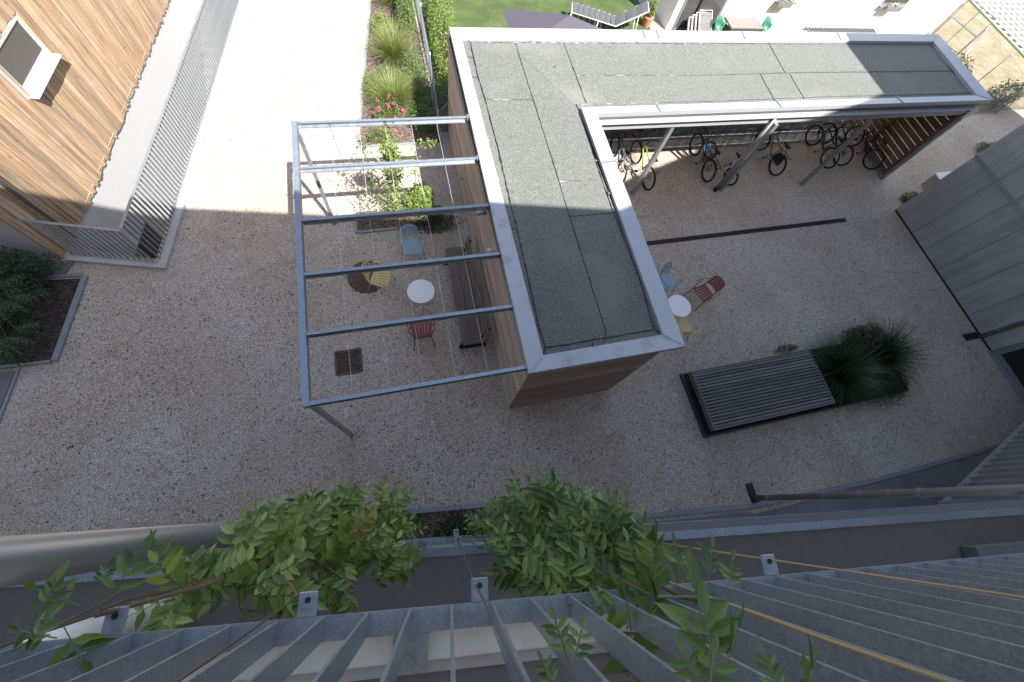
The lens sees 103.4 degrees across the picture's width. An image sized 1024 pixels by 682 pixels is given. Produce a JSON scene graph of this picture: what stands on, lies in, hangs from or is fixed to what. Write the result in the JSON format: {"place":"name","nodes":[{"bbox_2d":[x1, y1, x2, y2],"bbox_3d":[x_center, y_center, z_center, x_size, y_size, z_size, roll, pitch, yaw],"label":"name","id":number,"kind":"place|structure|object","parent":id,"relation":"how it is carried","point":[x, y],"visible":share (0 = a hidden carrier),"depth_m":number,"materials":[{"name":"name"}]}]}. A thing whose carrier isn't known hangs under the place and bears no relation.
{"place":"outdoors","nodes":[
{"label":"outdoors","id":0,"kind":"place"},
{"bbox_2d":[0,371,14,409],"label":"slate path","id":1,"kind":"structure","parent":0,"point":[6,378],"depth_m":7.93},
{"bbox_2d":[0,0,1023,550],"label":"ground","id":2,"kind":"structure","parent":0,"point":[298,48],"depth_m":9.68,"materials":[{"name":"gravel"}]},
{"bbox_2d":[0,369,20,422],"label":"bed edging","id":3,"kind":"object","parent":2,"relation":"on","point":[10,391],"visible":1,"depth_m":7.88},
{"bbox_2d":[0,360,51,368],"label":"bed edging","id":4,"kind":"object","parent":2,"relation":"on","point":[26,364],"visible":1,"depth_m":8.10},
{"bbox_2d":[0,269,79,364],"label":"mulch bed","id":5,"kind":"object","parent":2,"relation":"on","point":[43,348],"visible":0.5,"depth_m":8.51,"materials":[{"name":"brown soil"}]},
{"bbox_2d":[0,299,47,365],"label":"wisteria shrub","id":6,"kind":"object","parent":5,"relation":"on","point":[6,345],"visible":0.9,"depth_m":7.92,"materials":[{"name":"green plant"}]},
{"bbox_2d":[0,261,53,334],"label":"wisteria shrub","id":7,"kind":"object","parent":5,"relation":"on","point":[17,296],"visible":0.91,"depth_m":8.08,"materials":[{"name":"green plant"}]},
{"bbox_2d":[0,245,65,298],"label":"shrub","id":8,"kind":"object","parent":5,"relation":"on","point":[9,257],"visible":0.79,"depth_m":8.38,"materials":[{"name":"green plant"}]},
{"bbox_2d":[23,258,73,276],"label":"slate slab","id":9,"kind":"structure","parent":2,"relation":"on","point":[65,269],"depth_m":8.92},
{"bbox_2d":[50,275,88,360],"bbox_3d":[-9.356,-0.516,8.577,0.110,0.050,1.990,-1,68,-9],"label":"bed edging","id":10,"kind":"object","parent":2,"relation":"on","point":[66,328],"visible":1,"depth_m":8.54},
{"bbox_2d":[0,0,205,259],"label":"timber house","id":11,"kind":"structure","parent":2,"relation":"on","point":[69,69],"depth_m":9.62,"materials":[{"name":"brown wood"}]},
{"bbox_2d":[0,13,61,98],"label":"window","id":12,"kind":"structure","parent":11,"relation":"in","point":[25,59],"depth_m":8.31,"materials":[{"name":"white glass"}]},
{"bbox_2d":[135,223,161,258],"bbox_3d":[-10.520,-2.713,11.817,0.008,0.950,1.112,-1,68,-9],"label":"cellar window","id":13,"kind":"structure","parent":11,"relation":"in","point":[143,248],"depth_m":11.69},
{"bbox_2d":[66,0,246,269],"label":"kerb","id":14,"kind":"structure","parent":2,"relation":"on","point":[162,263],"depth_m":10.18,"materials":[{"name":"concrete"}]},
{"bbox_2d":[19,0,239,262],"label":"well railing","id":15,"kind":"object","parent":14,"relation":"on","point":[222,16],"visible":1,"depth_m":9.77,"materials":[{"name":"metal"}]},
{"bbox_2d":[334,348,362,375],"bbox_3d":[-3.660,0.465,9.065,0.585,0.020,0.585,-9,69,-12],"label":"drain grate","id":16,"kind":"object","parent":2,"relation":"on","point":[343,364],"visible":0.98,"depth_m":9.06,"materials":[{"name":"metal"}]},
{"bbox_2d":[357,0,370,146],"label":"bed edging","id":17,"kind":"object","parent":2,"relation":"on","point":[364,71],"visible":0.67,"depth_m":12.63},
{"bbox_2d":[347,261,385,292],"bbox_3d":[-3.561,-1.578,9.922,0.900,0.021,0.900,-9,69,-12],"label":"manhole cover","id":18,"kind":"object","parent":2,"relation":"on","point":[356,282],"visible":0.53,"depth_m":9.84,"materials":[{"name":"metal"}]},
{"bbox_2d":[361,261,395,298],"bbox_3d":[-3.145,-1.480,9.500,0.618,0.847,0.610,11,67,-4],"label":"garden chair","id":19,"kind":"object","parent":2,"relation":"on","point":[373,280],"visible":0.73,"depth_m":9.47,"materials":[{"name":"yellow paint"}]},
{"bbox_2d":[356,205,442,230],"bbox_3d":[-2.944,-3.248,10.711,2.220,0.001,0.670,-9,69,-12],"label":"mulch bed","id":20,"kind":"object","parent":2,"relation":"on","point":[376,224],"visible":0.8,"depth_m":10.62,"materials":[{"name":"soil"}]},
{"bbox_2d":[345,131,387,230],"bbox_3d":[-3.283,-3.617,9.434,0.777,2.884,0.955,-9,69,-12],"label":"climbing plant","id":21,"kind":"object","parent":20,"relation":"on","point":[367,173],"visible":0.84,"depth_m":9.17,"materials":[{"name":"green plant"}]},
{"bbox_2d":[401,182,434,216],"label":"hydrangea","id":22,"kind":"object","parent":20,"relation":"on","point":[416,196],"visible":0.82,"depth_m":10.37,"materials":[{"name":"green plant"}]},
{"bbox_2d":[407,137,437,191],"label":"climbing plant","id":23,"kind":"object","parent":20,"relation":"on","point":[415,152],"visible":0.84,"depth_m":8.94,"materials":[{"name":"green plant"}]},
{"bbox_2d":[359,0,440,144],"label":"mulch bed","id":24,"kind":"object","parent":2,"relation":"on","point":[406,133],"visible":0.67,"depth_m":12.58,"materials":[{"name":"wood"}]},
{"bbox_2d":[359,67,384,101],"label":"perennial","id":25,"kind":"object","parent":24,"relation":"on","point":[366,85],"visible":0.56,"depth_m":12.06,"materials":[{"name":"green plant"}]},
{"bbox_2d":[366,11,391,36],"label":"perennial","id":26,"kind":"object","parent":24,"relation":"on","point":[383,17],"visible":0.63,"depth_m":13.15,"materials":[{"name":"green plant"}]},
{"bbox_2d":[367,126,396,143],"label":"rose bush","id":27,"kind":"object","parent":24,"relation":"on","point":[379,130],"visible":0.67,"depth_m":11.31,"materials":[{"name":"green plant"}]},
{"bbox_2d":[374,94,404,117],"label":"rose bush","id":28,"kind":"object","parent":24,"relation":"on","point":[384,107],"visible":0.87,"depth_m":11.53,"materials":[{"name":"green plant"}]},
{"bbox_2d":[358,14,425,67],"bbox_3d":[-3.652,-9.232,12.386,2.270,1.189,2.237,-9,69,-12],"label":"grass clump","id":29,"kind":"object","parent":24,"relation":"on","point":[392,50],"visible":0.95,"depth_m":12.48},
{"bbox_2d":[359,62,432,117],"bbox_3d":[-3.430,-7.239,11.634,2.168,1.122,2.107,12,67,-4],"label":"grass clump","id":30,"kind":"object","parent":24,"relation":"on","point":[393,88],"visible":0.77,"depth_m":11.74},
{"bbox_2d":[394,0,416,45],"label":"shrub","id":31,"kind":"object","parent":24,"relation":"on","point":[409,8],"visible":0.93,"depth_m":13.05,"materials":[{"name":"green plant"}]},
{"bbox_2d":[400,47,431,107],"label":"shrub","id":32,"kind":"object","parent":24,"relation":"on","point":[419,67],"visible":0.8,"depth_m":12.12,"materials":[{"name":"green plant"}]},
{"bbox_2d":[396,70,438,106],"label":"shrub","id":33,"kind":"object","parent":24,"relation":"on","point":[428,97],"visible":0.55,"depth_m":12.08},
{"bbox_2d":[408,95,437,132],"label":"shrub","id":34,"kind":"object","parent":24,"relation":"on","point":[423,110],"visible":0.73,"depth_m":11.77,"materials":[{"name":"green plant"}]},
{"bbox_2d":[291,114,526,436],"bbox_3d":[-2.182,-1.368,8.494,3.462,2.870,5.720,-9,69,-12],"label":"pergola","id":35,"kind":"object","parent":2,"relation":"on","point":[303,275],"visible":0.96,"depth_m":7.10,"materials":[{"name":"metal"}]},
{"bbox_2d":[373,133,421,223],"bbox_3d":[-2.793,-3.762,9.537,0.965,3.126,1.316,-40,78,-21],"label":"climbing plant","id":36,"kind":"object","parent":35,"relation":"attached to","point":[392,156],"visible":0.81,"depth_m":9.25,"materials":[{"name":"green plant"}]},
{"bbox_2d":[399,224,424,259],"bbox_3d":[-2.464,-2.369,9.972,0.610,0.847,0.618,-11,70,-13],"label":"garden chair","id":37,"kind":"object","parent":2,"relation":"on","point":[405,246],"visible":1,"depth_m":9.89,"materials":[{"name":"blue paint"}]},
{"bbox_2d":[407,321,434,350],"bbox_3d":[-2.033,-0.210,9.148,0.610,0.847,0.618,-9,69,-12],"label":"garden chair","id":38,"kind":"object","parent":2,"relation":"on","point":[426,332],"visible":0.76,"depth_m":9.14,"materials":[{"name":"red paint"}]},
{"bbox_2d":[407,279,434,312],"bbox_3d":[-2.118,-0.990,9.509,0.610,0.750,0.610,-9,69,-12],"label":"round table","id":39,"kind":"object","parent":2,"relation":"on","point":[421,291],"visible":1,"depth_m":9.17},
{"bbox_2d":[411,214,462,234],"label":"ground cover","id":40,"kind":"object","parent":2,"relation":"on","point":[436,217],"visible":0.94,"depth_m":10.72,"materials":[{"name":"green plant"}]},
{"bbox_2d":[387,500,529,514],"bbox_3d":[-0.867,3.384,8.277,3.332,0.050,0.090,-1,68,-9],"label":"bed edging","id":41,"kind":"object","parent":2,"relation":"on","point":[446,508],"visible":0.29,"depth_m":8.18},
{"bbox_2d":[405,506,523,538],"bbox_3d":[-0.844,3.853,8.106,3.362,0.001,1.000,-1,68,-9],"label":"mulch bed","id":42,"kind":"object","parent":2,"relation":"on","point":[433,519],"depth_m":8.12,"materials":[{"name":"soil"}]},
{"bbox_2d":[400,511,423,539],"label":"shrub","id":43,"kind":"object","parent":42,"relation":"on","point":[415,520],"visible":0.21,"depth_m":7.75,"materials":[{"name":"green plant"}]},
{"bbox_2d":[433,508,475,536],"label":"shrub","id":44,"kind":"object","parent":42,"relation":"on","point":[447,527],"visible":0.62,"depth_m":7.80,"materials":[{"name":"green plant"}]},
{"bbox_2d":[444,237,490,348],"bbox_3d":[-1.109,-1.132,9.645,0.692,0.888,2.620,-9,69,-12],"label":"bench","id":45,"kind":"object","parent":2,"relation":"on","point":[468,340],"visible":0.88,"depth_m":9.55,"materials":[{"name":"brown wood"}]},
{"bbox_2d":[0,422,1023,681],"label":"apartment house","id":46,"kind":"structure","parent":2,"relation":"on","point":[444,580],"depth_m":3.47,"materials":[{"name":"concrete"}]},
{"bbox_2d":[0,553,1023,681],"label":"balcony railing","id":47,"kind":"object","parent":46,"relation":"attached to","point":[957,635],"visible":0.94,"depth_m":0.94,"materials":[{"name":"metal"}]},
{"bbox_2d":[6,529,160,672],"bbox_3d":[-1.134,0.644,1.101,0.468,0.842,0.279,17,66,-1],"label":"wisteria sprig","id":48,"kind":"object","parent":47,"relation":"attached to","point":[92,641],"visible":0.98,"depth_m":1.05,"materials":[{"name":"green plant"}]},
{"bbox_2d":[0,563,261,647],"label":"cable","id":49,"kind":"object","parent":47,"relation":"attached to","point":[27,637],"visible":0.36,"depth_m":0.97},
{"bbox_2d":[174,597,296,681],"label":"cable","id":50,"kind":"object","parent":47,"relation":"attached to","point":[187,674],"visible":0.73,"depth_m":0.73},
{"bbox_2d":[94,474,426,631],"bbox_3d":[-0.937,1.028,1.967,0.973,1.983,0.762,-9,69,-12],"label":"wisteria","id":51,"kind":"object","parent":47,"relation":"hanging from","point":[329,536],"visible":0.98,"depth_m":1.64,"materials":[{"name":"green plant"}]},
{"bbox_2d":[456,528,525,681],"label":"cable","id":52,"kind":"object","parent":47,"relation":"hanging from","point":[509,651],"visible":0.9,"depth_m":0.72,"materials":[{"name":"metal"}]},
{"bbox_2d":[534,603,594,681],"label":"wisteria sprig","id":53,"kind":"object","parent":47,"relation":"attached to","point":[552,628],"visible":1,"depth_m":0.54,"materials":[{"name":"green plant"}]},
{"bbox_2d":[442,466,708,676],"bbox_3d":[0.179,1.076,2.207,0.870,2.803,0.768,35,67,6],"label":"wisteria","id":54,"kind":"object","parent":47,"relation":"hanging from","point":[572,554],"visible":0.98,"depth_m":1.53,"materials":[{"name":"green plant"}]},
{"bbox_2d":[631,509,742,601],"bbox_3d":[0.445,0.634,1.195,0.352,0.753,0.119,-22,73,-17],"label":"wisteria sprig","id":55,"kind":"object","parent":54,"relation":"attached to","point":[683,552],"visible":0.86,"depth_m":0.99,"materials":[{"name":"green plant"}]},
{"bbox_2d":[595,581,661,681],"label":"wisteria sprig","id":56,"kind":"object","parent":47,"relation":"hanging from","point":[614,664],"visible":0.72,"depth_m":1.02,"materials":[{"name":"green plant"}]},
{"bbox_2d":[655,545,743,681],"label":"wisteria sprig","id":57,"kind":"object","parent":47,"relation":"attached to","point":[719,623],"visible":1,"depth_m":0.49,"materials":[{"name":"green plant"}]},
{"bbox_2d":[749,632,817,681],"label":"wisteria sprig","id":58,"kind":"object","parent":47,"relation":"attached to","point":[808,667],"visible":1,"depth_m":0.43,"materials":[{"name":"green plant"}]},
{"bbox_2d":[669,581,955,681],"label":"cable","id":59,"kind":"object","parent":47,"relation":"attached to","point":[890,661],"visible":0.85,"depth_m":0.57,"materials":[{"name":"metal"}]},
{"bbox_2d":[662,543,1023,598],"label":"cable","id":60,"kind":"object","parent":47,"relation":"attached to","point":[939,585],"visible":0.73,"depth_m":0.99,"materials":[{"name":"metal"}]},
{"bbox_2d":[6,499,1023,587],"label":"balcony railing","id":61,"kind":"object","parent":46,"relation":"attached to","point":[761,524],"visible":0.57,"depth_m":3.54,"materials":[{"name":"metal"}]},
{"bbox_2d":[938,497,1023,503],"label":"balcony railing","id":62,"kind":"object","parent":46,"relation":"on","point":[966,500],"visible":0.64,"depth_m":7.75,"materials":[{"name":"metal"}]},
{"bbox_2d":[950,425,1023,497],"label":"balcony railing","id":63,"kind":"object","parent":46,"relation":"attached to","point":[991,458],"visible":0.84,"depth_m":8.24,"materials":[{"name":"metal"}]},
{"bbox_2d":[610,132,636,182],"bbox_3d":[3.238,-5.587,12.094,0.617,1.009,1.724,-3,68,-10],"label":"bicycle","id":64,"kind":"object","parent":2,"relation":"on","point":[627,153],"visible":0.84,"depth_m":11.90,"materials":[{"name":"metal"}]},
{"bbox_2d":[630,140,659,190],"bbox_3d":[3.977,-5.390,12.127,0.617,1.009,1.724,-11,70,-13],"label":"bicycle","id":65,"kind":"object","parent":2,"relation":"on","point":[643,166],"visible":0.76,"depth_m":12.13,"materials":[{"name":"metal"}]},
{"bbox_2d":[659,262,681,291],"bbox_3d":[4.059,-1.608,10.664,0.610,0.847,0.618,-30,75,-19],"label":"garden chair","id":66,"kind":"object","parent":2,"relation":"on","point":[669,279],"visible":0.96,"depth_m":10.59,"materials":[{"name":"blue paint"}]},
{"bbox_2d":[668,295,690,316],"bbox_3d":[4.091,-0.732,10.360,0.610,0.750,0.610,-9,69,-12],"label":"round table","id":67,"kind":"object","parent":2,"relation":"on","point":[680,306],"visible":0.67,"depth_m":10.02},
{"bbox_2d":[676,313,701,340],"bbox_3d":[4.303,-0.333,10.175,0.610,0.847,0.618,-17,71,-15],"label":"garden chair","id":68,"kind":"object","parent":2,"relation":"on","point":[687,328],"visible":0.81,"depth_m":10.18,"materials":[{"name":"yellow paint"}]},
{"bbox_2d":[683,275,724,310],"bbox_3d":[5.110,-1.307,10.702,0.618,0.847,0.610,-26,74,-18],"label":"garden chair","id":69,"kind":"object","parent":2,"relation":"on","point":[706,288],"visible":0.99,"depth_m":10.62,"materials":[{"name":"red paint"}]},
{"bbox_2d":[689,132,720,181],"bbox_3d":[6.044,-5.869,12.643,0.617,1.009,1.784,-8,69,-12],"label":"bicycle","id":70,"kind":"object","parent":2,"relation":"on","point":[716,152],"visible":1,"depth_m":12.65,"materials":[{"name":"metal"}]},
{"bbox_2d":[446,26,993,408],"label":"bicycle shed","id":71,"kind":"structure","parent":2,"relation":"on","point":[550,163],"depth_m":9.27,"materials":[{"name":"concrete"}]},
{"bbox_2d":[705,138,741,185],"bbox_3d":[6.637,-5.747,12.684,0.593,1.009,1.639,-5,69,-11],"label":"bicycle","id":72,"kind":"object","parent":2,"relation":"on","point":[729,163],"visible":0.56,"depth_m":12.70,"materials":[{"name":"metal"}]},
{"bbox_2d":[604,120,845,138],"bbox_3d":[6.384,-7.690,13.977,12.100,0.001,1.480,-9,69,-12],"label":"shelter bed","id":73,"kind":"object","parent":2,"relation":"on","point":[638,132],"visible":0.2,"depth_m":13.86,"materials":[{"name":"soil"}]},
{"bbox_2d":[604,119,852,150],"bbox_3d":[6.992,-6.900,13.405,10.800,0.607,0.460,-9,69,-12],"label":"bike rack","id":74,"kind":"object","parent":2,"relation":"on","point":[727,134],"visible":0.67,"depth_m":13.56,"materials":[{"name":"metal"}]},
{"bbox_2d":[646,218,846,245],"bbox_3d":[7.066,-3.314,12.281,7.808,0.015,0.142,-9,70,-12],"label":"slot drain","id":75,"kind":"object","parent":2,"relation":"on","point":[715,235],"visible":0.92,"depth_m":12.27,"materials":[{"name":"metal"}]},
{"bbox_2d":[754,128,790,175],"bbox_3d":[8.534,-6.299,13.205,0.617,1.009,1.784,-10,70,-13],"label":"bicycle","id":76,"kind":"object","parent":2,"relation":"on","point":[777,159],"visible":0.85,"depth_m":13.04,"materials":[{"name":"rubber"}]},
{"bbox_2d":[581,443,1000,520],"bbox_3d":[7.731,3.317,9.633,13.902,0.045,0.458,-5,69,-11],"label":"bed edging","id":77,"kind":"object","parent":2,"relation":"on","point":[829,489],"visible":0.78,"depth_m":9.54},
{"bbox_2d":[679,341,908,437],"bbox_3d":[7.434,1.023,10.313,6.300,0.450,1.600,-9,69,-12],"label":"deck seat","id":78,"kind":"object","parent":2,"relation":"on","point":[724,399],"visible":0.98,"depth_m":9.85,"materials":[{"name":"wood"}]},
{"bbox_2d":[801,324,894,417],"bbox_3d":[8.675,0.644,10.197,2.483,1.258,2.488,32,67,5],"label":"grass clump","id":79,"kind":"object","parent":78,"relation":"in","point":[848,368],"visible":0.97,"depth_m":10.35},
{"bbox_2d":[838,312,947,400],"bbox_3d":[10.086,0.243,10.554,2.590,1.306,2.686,38,67,8],"label":"grass clump","id":80,"kind":"object","parent":78,"relation":"in","point":[892,347],"visible":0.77,"depth_m":10.71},
{"bbox_2d":[805,123,844,168],"bbox_3d":[10.646,-6.728,13.707,0.617,1.009,1.753,-12,70,-13],"label":"bicycle","id":81,"kind":"object","parent":2,"relation":"on","point":[833,147],"visible":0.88,"depth_m":13.73,"materials":[{"name":"rubber"}]},
{"bbox_2d":[817,121,857,165],"bbox_3d":[11.201,-6.879,13.855,0.617,1.009,1.753,-13,70,-14],"label":"bicycle","id":82,"kind":"object","parent":2,"relation":"on","point":[851,147],"visible":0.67,"depth_m":13.83,"materials":[{"name":"rubber"}]},
{"bbox_2d":[838,322,884,354],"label":"shrub","id":83,"kind":"object","parent":2,"relation":"on","point":[873,332],"visible":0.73,"depth_m":10.81,"materials":[{"name":"green plant"}]},
{"bbox_2d":[844,125,888,169],"bbox_3d":[12.339,-6.833,14.012,0.617,1.009,1.784,-15,71,-14],"label":"bicycle","id":84,"kind":"object","parent":2,"relation":"on","point":[885,142],"visible":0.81,"depth_m":13.98,"materials":[{"name":"rubber"}]},
{"bbox_2d":[855,364,910,409],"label":"ground cover","id":85,"kind":"object","parent":2,"relation":"on","point":[892,388],"visible":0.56,"depth_m":10.65,"materials":[{"name":"green plant"}]},
{"bbox_2d":[922,171,951,188],"bbox_3d":[15.202,-5.342,14.109,1.160,0.500,0.980,-9,69,-12],"label":"concrete box","id":86,"kind":"object","parent":2,"relation":"on","point":[932,180],"visible":0.19,"depth_m":14.02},
{"bbox_2d":[895,124,1023,404],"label":"concrete building","id":87,"kind":"structure","parent":2,"relation":"on","point":[964,223],"depth_m":11.65,"materials":[{"name":"concrete"}]},
{"bbox_2d":[988,342,1023,404],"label":"door","id":88,"kind":"structure","parent":87,"relation":"in","point":[1011,365],"depth_m":11.46,"materials":[{"name":"grey paint"}]},
{"bbox_2d":[970,0,1023,55],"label":"grass paver grid","id":89,"kind":"object","parent":2,"relation":"on","point":[1014,10],"depth_m":20.32,"materials":[{"name":"concrete"}]},
{"bbox_2d":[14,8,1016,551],"bbox_3d":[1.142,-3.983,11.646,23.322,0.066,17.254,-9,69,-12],"label":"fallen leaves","id":90,"kind":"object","parent":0,"point":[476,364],"visible":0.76,"depth_m":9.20,"materials":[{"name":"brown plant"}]},
{"bbox_2d":[413,0,1023,131],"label":"lawn","id":91,"kind":"structure","parent":0,"point":[481,13],"depth_m":14.87,"materials":[{"name":"plant"}]},
{"bbox_2d":[416,0,439,141],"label":"chain link fence","id":92,"kind":"object","parent":91,"relation":"on","point":[424,35],"visible":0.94,"depth_m":12.47,"materials":[{"name":"metal"}]},
{"bbox_2d":[423,0,458,97],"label":"hedge","id":93,"kind":"object","parent":91,"relation":"on","point":[438,16],"visible":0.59,"depth_m":12.67,"materials":[{"name":"green plant"}]},
{"bbox_2d":[439,76,447,126],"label":"hedge","id":94,"kind":"object","parent":91,"relation":"on","point":[445,92],"visible":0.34,"depth_m":11.73,"materials":[{"name":"green plant"}]},
{"bbox_2d":[502,9,600,28],"bbox_3d":[1.534,-8.415,12.285,4.112,2.300,1.795,9,67,-5],"label":"parasol","id":95,"kind":"object","parent":91,"relation":"on","point":[521,19],"visible":0.18,"depth_m":11.50,"materials":[{"name":"purple fabric"}]},
{"bbox_2d":[566,1,648,29],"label":"sun lounger","id":96,"kind":"object","parent":91,"relation":"on","point":[630,13],"visible":0.85,"depth_m":14.75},
{"bbox_2d":[642,0,659,27],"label":"plant pot","id":97,"kind":"object","parent":91,"relation":"on","point":[648,18],"visible":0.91,"depth_m":15.30,"materials":[{"name":"ceramic"}]},
{"bbox_2d":[687,10,712,30],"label":"folded loungers","id":98,"kind":"object","parent":91,"relation":"on","point":[700,20],"visible":0.62,"depth_m":15.28,"materials":[{"name":"white plastic"}]},
{"bbox_2d":[649,0,963,33],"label":"white house","id":99,"kind":"structure","parent":91,"relation":"on","point":[918,16],"depth_m":16.58,"materials":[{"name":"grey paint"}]},
{"bbox_2d":[671,0,727,29],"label":"terrace door","id":100,"kind":"structure","parent":99,"relation":"in","point":[689,7],"depth_m":15.25,"materials":[{"name":"grey paint"}]},
{"bbox_2d":[805,27,876,32],"bbox_3d":[13.986,-13.142,17.275,3.620,0.250,0.370,-9,69,-12],"label":"window grate","id":101,"kind":"object","parent":99,"relation":"attached to","point":[839,30],"visible":0.71,"depth_m":17.16,"materials":[{"name":"metal"}]},
{"bbox_2d":[722,17,762,31],"bbox_3d":[8.840,-12.056,15.777,1.460,0.680,0.680,-9,69,-12],"label":"garden table","id":102,"kind":"object","parent":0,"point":[752,24],"visible":0.59,"depth_m":15.45,"materials":[{"name":"beige plastic"}]},
{"bbox_2d":[635,453,990,523],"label":"slate path","id":103,"kind":"structure","parent":0,"point":[954,474],"depth_m":9.69,"materials":[{"name":"stone"}]},
{"bbox_2d":[856,0,1023,137],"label":"dry grass","id":104,"kind":"structure","parent":0,"point":[1010,49],"depth_m":18.72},
{"bbox_2d":[896,3,1023,120],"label":"chain link fence","id":105,"kind":"object","parent":104,"relation":"on","point":[996,111],"visible":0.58,"depth_m":16.91,"materials":[{"name":"metal"}]},
{"bbox_2d":[961,25,988,59],"bbox_3d":[19.612,-12.490,17.327,0.040,1.281,1.581,33,67,5],"label":"fence brace","id":106,"kind":"object","parent":105,"relation":"attached to","point":[975,42],"visible":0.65,"depth_m":17.23,"materials":[{"name":"metal"}]},
{"bbox_2d":[934,0,996,53],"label":"garden gate","id":107,"kind":"structure","parent":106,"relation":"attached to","point":[984,9],"depth_m":17.55,"materials":[{"name":"metal"}]},
{"bbox_2d":[985,78,1023,109],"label":"bush","id":108,"kind":"object","parent":104,"relation":"on","point":[1001,86],"visible":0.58,"depth_m":16.43,"materials":[{"name":"green plant"}]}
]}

